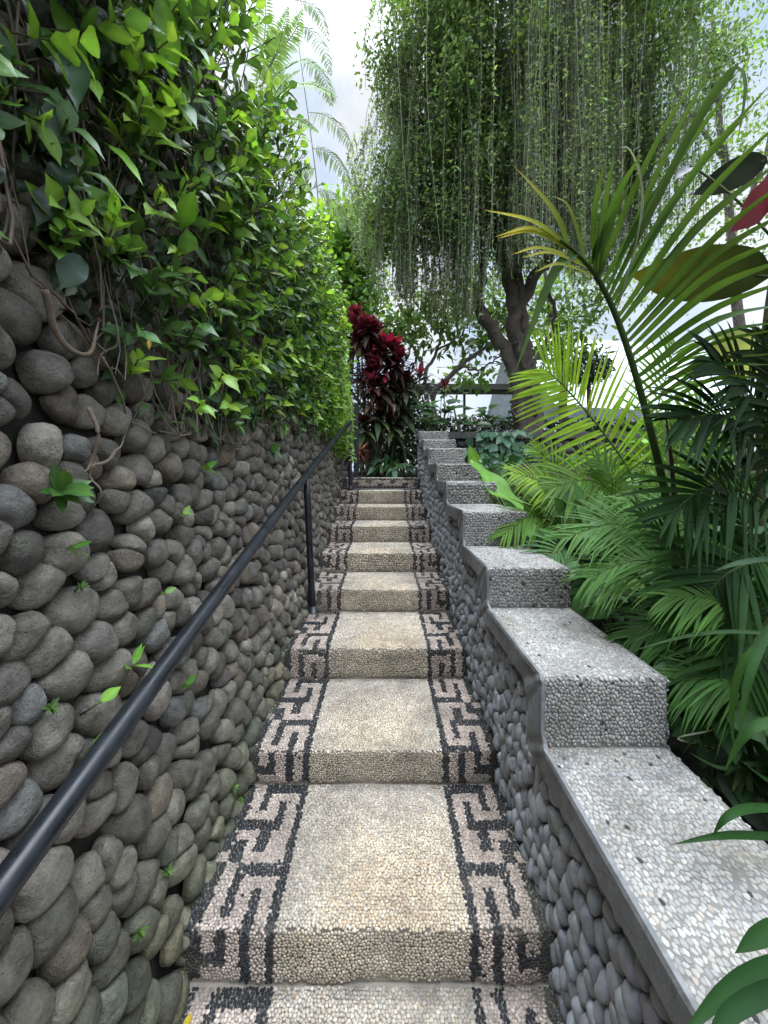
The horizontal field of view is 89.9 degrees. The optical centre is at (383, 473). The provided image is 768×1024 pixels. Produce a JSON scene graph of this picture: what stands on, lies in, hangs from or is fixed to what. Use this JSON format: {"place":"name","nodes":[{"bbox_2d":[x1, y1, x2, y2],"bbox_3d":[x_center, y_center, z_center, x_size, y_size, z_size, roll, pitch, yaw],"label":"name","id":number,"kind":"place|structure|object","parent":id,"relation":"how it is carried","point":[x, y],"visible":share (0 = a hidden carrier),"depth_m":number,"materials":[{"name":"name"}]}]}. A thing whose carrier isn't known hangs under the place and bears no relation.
{"place":"outdoors","nodes":[
{"label":"outdoors","id":0,"kind":"place"},
{"bbox_2d":[201,0,767,470],"label":"sky","id":1,"kind":"structure","parent":0,"point":[344,17],"materials":[{"name":"white"}]},
{"bbox_2d":[342,465,767,844],"bbox_3d":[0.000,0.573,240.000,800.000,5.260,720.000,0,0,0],"label":"ground","id":2,"kind":"structure","parent":0,"point":[691,762],"depth_m":1.52,"materials":[{"name":"soil"}]},
{"bbox_2d":[0,0,342,1023],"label":"cobble retaining wall","id":3,"kind":"structure","parent":2,"relation":"on","point":[98,888],"depth_m":1.10,"materials":[{"name":"stone"}]},
{"bbox_2d":[41,697,59,714],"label":"fern tuft","id":4,"kind":"object","parent":3,"relation":"on","point":[52,706],"visible":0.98,"depth_m":0.88,"materials":[{"name":"green plant"}]},
{"bbox_2d":[40,462,94,513],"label":"fig sprig","id":5,"kind":"object","parent":3,"relation":"attached to","point":[63,488],"visible":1,"depth_m":0.91,"materials":[{"name":"green plant"}]},
{"bbox_2d":[45,541,93,560],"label":"fig seedling","id":6,"kind":"object","parent":3,"relation":"attached to","point":[80,544],"visible":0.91,"depth_m":0.95,"materials":[{"name":"green plant"}]},
{"bbox_2d":[73,580,89,591],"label":"fern tuft","id":7,"kind":"object","parent":3,"relation":"on","point":[84,585],"visible":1,"depth_m":0.98,"materials":[{"name":"green plant"}]},
{"bbox_2d":[74,730,103,763],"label":"fig seedling","id":8,"kind":"object","parent":3,"relation":"on","point":[78,759],"visible":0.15,"depth_m":0.95,"materials":[{"name":"green plant"}]},
{"bbox_2d":[80,686,120,715],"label":"fig seedling","id":9,"kind":"object","parent":3,"relation":"on","point":[110,694],"visible":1,"depth_m":1.01,"materials":[{"name":"green plant"}]},
{"bbox_2d":[125,644,153,668],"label":"fig shoot","id":10,"kind":"object","parent":3,"relation":"on","point":[137,654],"visible":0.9,"depth_m":1.14,"materials":[{"name":"green plant"}]},
{"bbox_2d":[130,925,150,941],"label":"fern tuft","id":11,"kind":"object","parent":3,"relation":"on","point":[139,933],"visible":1,"depth_m":1.04,"materials":[{"name":"green plant"}]},
{"bbox_2d":[159,587,175,595],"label":"fig seedling","id":12,"kind":"object","parent":3,"relation":"on","point":[170,589],"visible":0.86,"depth_m":1.31,"materials":[{"name":"green plant"}]},
{"bbox_2d":[162,861,174,877],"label":"fern tuft","id":13,"kind":"object","parent":3,"relation":"on","point":[168,871],"visible":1,"depth_m":1.18,"materials":[{"name":"green plant"}]},
{"bbox_2d":[0,0,357,509],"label":"climbing fig","id":14,"kind":"object","parent":3,"relation":"attached to","point":[70,52],"visible":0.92,"depth_m":1.33,"materials":[{"name":"green plant"}]},
{"bbox_2d":[147,339,151,349],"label":"dead leaf","id":15,"kind":"object","parent":14,"relation":"attached to","point":[149,343],"visible":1,"depth_m":1.05,"materials":[{"name":"yellow plant"}]},
{"bbox_2d":[249,31,338,132],"bbox_3d":[-0.565,-2.353,2.258,0.613,0.931,0.259,0,0,42],"label":"sword fern","id":16,"kind":"object","parent":14,"relation":"attached to","point":[277,64],"visible":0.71,"depth_m":2.32,"materials":[{"name":"green plant"}]},
{"bbox_2d":[172,674,195,692],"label":"fig seedling","id":17,"kind":"object","parent":3,"relation":"on","point":[190,679],"visible":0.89,"depth_m":1.38,"materials":[{"name":"green plant"}]},
{"bbox_2d":[173,505,194,521],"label":"fig seedling","id":18,"kind":"object","parent":3,"relation":"on","point":[186,510],"visible":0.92,"depth_m":1.46,"materials":[{"name":"green plant"}]},
{"bbox_2d":[201,461,223,477],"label":"fig seedling","id":19,"kind":"object","parent":3,"relation":"attached to","point":[208,465],"visible":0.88,"depth_m":1.63,"materials":[{"name":"green plant"}]},
{"bbox_2d":[231,782,238,791],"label":"fern tuft","id":20,"kind":"object","parent":3,"relation":"on","point":[235,786],"visible":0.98,"depth_m":1.62,"materials":[{"name":"green plant"}]},
{"bbox_2d":[264,442,283,459],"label":"fig seedling","id":21,"kind":"object","parent":3,"relation":"attached to","point":[274,447],"visible":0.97,"depth_m":2.54,"materials":[{"name":"green plant"}]},
{"bbox_2d":[249,0,323,88],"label":"boston fern","id":22,"kind":"object","parent":3,"relation":"on","point":[287,31],"visible":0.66,"depth_m":2.70,"materials":[{"name":"green plant"}]},
{"bbox_2d":[290,0,354,247],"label":"tree fern","id":23,"kind":"object","parent":3,"relation":"on","point":[308,9],"visible":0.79,"depth_m":3.99,"materials":[{"name":"green plant"}]},
{"bbox_2d":[305,260,356,461],"bbox_3d":[-0.603,-1.083,4.836,0.451,1.941,2.622,0,0,0],"label":"bright creeper","id":24,"kind":"object","parent":3,"relation":"attached to","point":[345,416],"visible":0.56,"depth_m":4.93,"materials":[{"name":"green plant"}]},
{"bbox_2d":[285,177,404,470],"bbox_3d":[-0.955,-3.480,9.425,3.298,7.289,4.280,0,0,0],"label":"leafy tree","id":25,"kind":"object","parent":2,"relation":"on","point":[352,274],"visible":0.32,"depth_m":9.03,"materials":[{"name":"green plant"}]},
{"bbox_2d":[338,386,383,474],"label":"shade bush","id":26,"kind":"object","parent":2,"relation":"on","point":[361,411],"visible":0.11,"depth_m":7.12,"materials":[{"name":"green plant"}]},
{"bbox_2d":[359,444,370,474],"bbox_3d":[-0.355,-0.120,6.096,0.336,0.751,0.317,0,0,-34],"label":"cordyline","id":27,"kind":"object","parent":2,"relation":"on","point":[360,452],"visible":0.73,"depth_m":6.09,"materials":[{"name":"red plant"}]},
{"bbox_2d":[171,477,565,1023],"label":"staircase","id":28,"kind":"structure","parent":2,"relation":"on","point":[371,865],"depth_m":1.54,"materials":[{"name":"beige stone"}]},
{"bbox_2d":[0,419,353,919],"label":"handrail","id":29,"kind":"object","parent":28,"relation":"on","point":[23,858],"visible":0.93,"depth_m":0.98,"materials":[{"name":"black metal"}]},
{"bbox_2d":[183,1013,190,1023],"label":"fallen leaf","id":30,"kind":"object","parent":28,"relation":"on","point":[187,1020],"visible":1,"depth_m":1.14,"materials":[{"name":"yellow plant"}]},
{"bbox_2d":[236,795,244,804],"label":"weed tuft","id":31,"kind":"object","parent":28,"relation":"on","point":[240,799],"visible":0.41,"depth_m":1.70,"materials":[{"name":"green plant"}]},
{"bbox_2d":[353,404,358,477],"bbox_3d":[-0.418,-0.292,5.780,0.084,1.485,0.074,0,0,0],"label":"metal post","id":32,"kind":"object","parent":28,"relation":"on","point":[356,442],"visible":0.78,"depth_m":5.75,"materials":[{"name":"black metal"}]},
{"bbox_2d":[352,474,419,489],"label":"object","id":33,"kind":"object","parent":28,"relation":"on","point":[387,488],"visible":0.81,"depth_m":5.59,"materials":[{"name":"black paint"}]},
{"bbox_2d":[345,301,426,476],"bbox_3d":[-0.067,-1.301,6.363,1.575,3.154,1.077,0,0,0],"label":"cordyline","id":34,"kind":"object","parent":2,"relation":"on","point":[372,347],"visible":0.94,"depth_m":6.24,"materials":[{"name":"red plant"}]},
{"bbox_2d":[352,391,420,475],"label":"shade bush","id":35,"kind":"object","parent":2,"relation":"on","point":[400,454],"visible":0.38,"depth_m":6.54,"materials":[{"name":"green plant"}]},
{"bbox_2d":[359,453,417,476],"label":"shade bush","id":36,"kind":"object","parent":2,"relation":"on","point":[375,467],"visible":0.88,"depth_m":6.19,"materials":[{"name":"green plant"}]},
{"bbox_2d":[389,353,441,474],"bbox_3d":[0.437,-1.100,7.181,1.325,2.244,1.129,0,0,0],"label":"shade bush","id":37,"kind":"object","parent":2,"relation":"on","point":[413,401],"visible":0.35,"depth_m":7.11,"materials":[{"name":"green plant"}]},
{"bbox_2d":[413,363,428,466],"bbox_3d":[0.677,-1.018,6.774,0.434,1.839,0.417,0,0,30],"label":"cordyline","id":38,"kind":"object","parent":2,"relation":"on","point":[420,373],"visible":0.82,"depth_m":6.75,"materials":[{"name":"red plant"}]},
{"bbox_2d":[404,399,446,431],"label":"bed plant","id":39,"kind":"object","parent":2,"relation":"on","point":[434,419],"visible":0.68,"depth_m":6.44,"materials":[{"name":"green plant"}]},
{"bbox_2d":[365,283,545,431],"bbox_3d":[1.480,-1.966,8.316,3.898,3.844,3.122,0,0,0],"label":"frangipani tree","id":40,"kind":"object","parent":2,"relation":"on","point":[404,325],"visible":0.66,"depth_m":7.97,"materials":[{"name":"green plant"}]},
{"bbox_2d":[410,384,511,469],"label":"pavilion","id":41,"kind":"structure","parent":2,"relation":"on","point":[498,389],"depth_m":10.60,"materials":[{"name":"metal"}]},
{"bbox_2d":[477,411,512,431],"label":"bed plant","id":42,"kind":"object","parent":2,"relation":"on","point":[505,422],"visible":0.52,"depth_m":7.12,"materials":[{"name":"green plant"}]},
{"bbox_2d":[465,429,536,467],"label":"heart leaf vine","id":43,"kind":"object","parent":2,"relation":"on","point":[511,444],"visible":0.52,"depth_m":6.35,"materials":[{"name":"green plant"}]},
{"bbox_2d":[478,451,529,491],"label":"understorey shrub","id":44,"kind":"object","parent":2,"relation":"on","point":[510,459],"visible":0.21,"depth_m":4.49,"materials":[{"name":"green plant"}]},
{"bbox_2d":[468,445,543,551],"bbox_3d":[0.977,0.165,3.128,0.334,0.847,0.802,0,0,-42],"label":"elephant ear","id":45,"kind":"object","parent":2,"relation":"on","point":[503,490],"visible":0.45,"depth_m":3.18},
{"bbox_2d":[373,257,645,427],"bbox_3d":[3.695,-3.696,12.458,8.050,7.840,4.279,0,0,0],"label":"leafy tree","id":46,"kind":"object","parent":2,"relation":"on","point":[562,313],"visible":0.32,"depth_m":12.12,"materials":[{"name":"green plant"}]},
{"bbox_2d":[497,480,556,549],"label":"understorey shrub","id":47,"kind":"object","parent":2,"relation":"on","point":[509,503],"visible":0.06,"depth_m":3.56,"materials":[{"name":"green plant"}]},
{"bbox_2d":[338,362,724,470],"bbox_3d":[2.692,-1.152,8.092,8.762,2.508,0.921,0,0,0],"label":"hedge","id":48,"kind":"object","parent":2,"relation":"on","point":[552,425],"visible":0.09,"depth_m":7.91,"materials":[{"name":"green plant"}]},
{"bbox_2d":[343,0,764,431],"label":"vine covered tree","id":49,"kind":"object","parent":2,"relation":"on","point":[519,293],"visible":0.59,"depth_m":6.36,"materials":[{"name":"green plant"}]},
{"bbox_2d":[343,0,751,331],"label":"curtain vine","id":50,"kind":"object","parent":49,"relation":"hanging from","point":[575,190],"visible":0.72,"depth_m":6.19,"materials":[{"name":"green plant"}]},
{"bbox_2d":[448,432,684,468],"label":"garden wall","id":51,"kind":"structure","parent":2,"relation":"on","point":[460,438],"depth_m":6.59,"materials":[{"name":"concrete"}]},
{"bbox_2d":[424,394,462,430],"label":"bed plant","id":52,"kind":"object","parent":51,"relation":"on","point":[449,408],"visible":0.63,"depth_m":6.53,"materials":[{"name":"green plant"}]},
{"bbox_2d":[431,376,455,429],"bbox_3d":[1.029,-1.096,6.894,0.460,1.275,0.472,0,0,-14],"label":"cordyline","id":53,"kind":"object","parent":51,"relation":"on","point":[444,383],"visible":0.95,"depth_m":6.86,"materials":[{"name":"red plant"}]},
{"bbox_2d":[439,405,490,431],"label":"bed plant","id":54,"kind":"object","parent":51,"relation":"on","point":[468,421],"visible":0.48,"depth_m":6.82,"materials":[{"name":"green plant"}]},
{"bbox_2d":[467,404,505,431],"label":"bed plant","id":55,"kind":"object","parent":51,"relation":"on","point":[483,410],"visible":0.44,"depth_m":6.91,"materials":[{"name":"green plant"}]},
{"bbox_2d":[520,480,625,585],"bbox_3d":[1.187,0.419,2.490,0.632,0.772,0.780,0,0,27],"label":"understorey shrub","id":56,"kind":"object","parent":2,"relation":"on","point":[560,506],"visible":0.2,"depth_m":2.40,"materials":[{"name":"green plant"}]},
{"bbox_2d":[488,439,682,594],"bbox_3d":[1.344,0.300,2.506,1.399,1.122,0.796,0,0,-18],"label":"dwarf palm","id":57,"kind":"object","parent":2,"relation":"on","point":[527,524],"visible":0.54,"depth_m":2.46,"materials":[{"name":"green plant"}]},
{"bbox_2d":[562,350,614,422],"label":"round shrub","id":58,"kind":"object","parent":2,"relation":"on","point":[593,367],"visible":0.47,"depth_m":9.31,"materials":[{"name":"green plant"}]},
{"bbox_2d":[415,431,767,1023],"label":"stepped parapet","id":59,"kind":"structure","parent":2,"relation":"on","point":[608,795],"depth_m":1.18,"materials":[{"name":"grey stone"}]},
{"bbox_2d":[633,557,767,1023],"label":"strap lily","id":60,"kind":"object","parent":59,"relation":"on","point":[738,994],"visible":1,"depth_m":0.80,"materials":[{"name":"green plant"}]},
{"bbox_2d":[543,441,660,554],"bbox_3d":[1.897,0.188,3.244,1.209,0.994,0.990,0,0,0],"label":"understorey shrub","id":61,"kind":"object","parent":2,"relation":"on","point":[627,458],"visible":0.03,"depth_m":3.22,"materials":[{"name":"green plant"}]},
{"bbox_2d":[589,579,652,640],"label":"peace lily","id":62,"kind":"object","parent":2,"relation":"on","point":[593,600],"visible":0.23,"depth_m":1.72,"materials":[{"name":"green plant"}]},
{"bbox_2d":[487,337,755,462],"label":"tin roof house","id":63,"kind":"structure","parent":2,"relation":"on","point":[503,408],"depth_m":21.58,"materials":[{"name":"paint"}]},
{"bbox_2d":[563,517,681,642],"bbox_3d":[1.234,0.591,1.951,0.817,0.702,0.854,0,0,0],"label":"understorey shrub","id":64,"kind":"object","parent":2,"relation":"on","point":[587,613],"visible":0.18,"depth_m":1.96,"materials":[{"name":"green plant"}]},
{"bbox_2d":[487,54,767,772],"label":"areca palm","id":65,"kind":"object","parent":2,"relation":"on","point":[696,697],"visible":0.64,"depth_m":1.33,"materials":[{"name":"green plant"}]},
{"bbox_2d":[504,320,767,539],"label":"yellow palm","id":66,"kind":"object","parent":2,"relation":"on","point":[537,376],"visible":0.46,"depth_m":2.58,"materials":[{"name":"green plant"}]},
{"bbox_2d":[553,0,767,462],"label":"leafy tree","id":67,"kind":"object","parent":2,"relation":"on","point":[722,155],"visible":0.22,"depth_m":10.91,"materials":[{"name":"green plant"}]},
{"bbox_2d":[613,426,744,490],"bbox_3d":[3.204,-0.090,4.014,1.614,1.079,1.246,0,0,0],"label":"understorey shrub","id":68,"kind":"object","parent":2,"relation":"on","point":[644,440],"visible":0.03,"depth_m":4.09,"materials":[{"name":"green plant"}]},
{"bbox_2d":[610,621,767,814],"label":"understorey shrub","id":69,"kind":"object","parent":2,"relation":"on","point":[734,797],"visible":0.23,"depth_m":1.22,"materials":[{"name":"green plant"}]},
{"bbox_2d":[677,729,713,751],"bbox_3d":[0.989,0.840,1.221,0.130,0.083,0.056,0,0,-13],"label":"dried tendril","id":70,"kind":"object","parent":69,"relation":"on","point":[678,738],"visible":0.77,"depth_m":1.20,"materials":[{"name":"brown plant"}]},
{"bbox_2d":[612,522,767,668],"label":"understorey shrub","id":71,"kind":"object","parent":2,"relation":"on","point":[754,580],"depth_m":1.74,"materials":[{"name":"green plant"}]},
{"bbox_2d":[614,319,767,772],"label":"fishtail palm","id":72,"kind":"object","parent":2,"relation":"on","point":[734,593],"visible":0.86,"depth_m":1.29,"materials":[{"name":"green plant"}]},
{"bbox_2d":[633,152,767,567],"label":"rubber fig","id":73,"kind":"object","parent":2,"relation":"on","point":[750,166],"visible":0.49,"depth_m":1.88,"materials":[{"name":"green plant"}]},
{"bbox_2d":[647,419,767,553],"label":"understorey shrub","id":74,"kind":"object","parent":2,"relation":"on","point":[724,480],"visible":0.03,"depth_m":2.68,"materials":[{"name":"green plant"}]},
{"bbox_2d":[704,773,767,831],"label":"understorey shrub","id":75,"kind":"object","parent":2,"relation":"on","point":[758,821],"visible":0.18,"depth_m":1.18,"materials":[{"name":"green plant"}]},
{"bbox_2d":[709,484,767,596],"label":"understorey shrub","id":76,"kind":"object","parent":2,"relation":"on","point":[760,529],"visible":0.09,"depth_m":2.14,"materials":[{"name":"green plant"}]},
{"bbox_2d":[724,754,767,802],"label":"young palm","id":77,"kind":"object","parent":2,"relation":"on","point":[742,776],"visible":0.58,"depth_m":1.17,"materials":[{"name":"green plant"}]},
{"bbox_2d":[437,328,761,367],"bbox_3d":[9.001,-4.950,14.749,14.012,1.926,0.025,0,0,-2],"label":"cable","id":78,"kind":"object","parent":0,"point":[549,358],"visible":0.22,"depth_m":14.57,"materials":[{"name":"black metal"}]}
]}

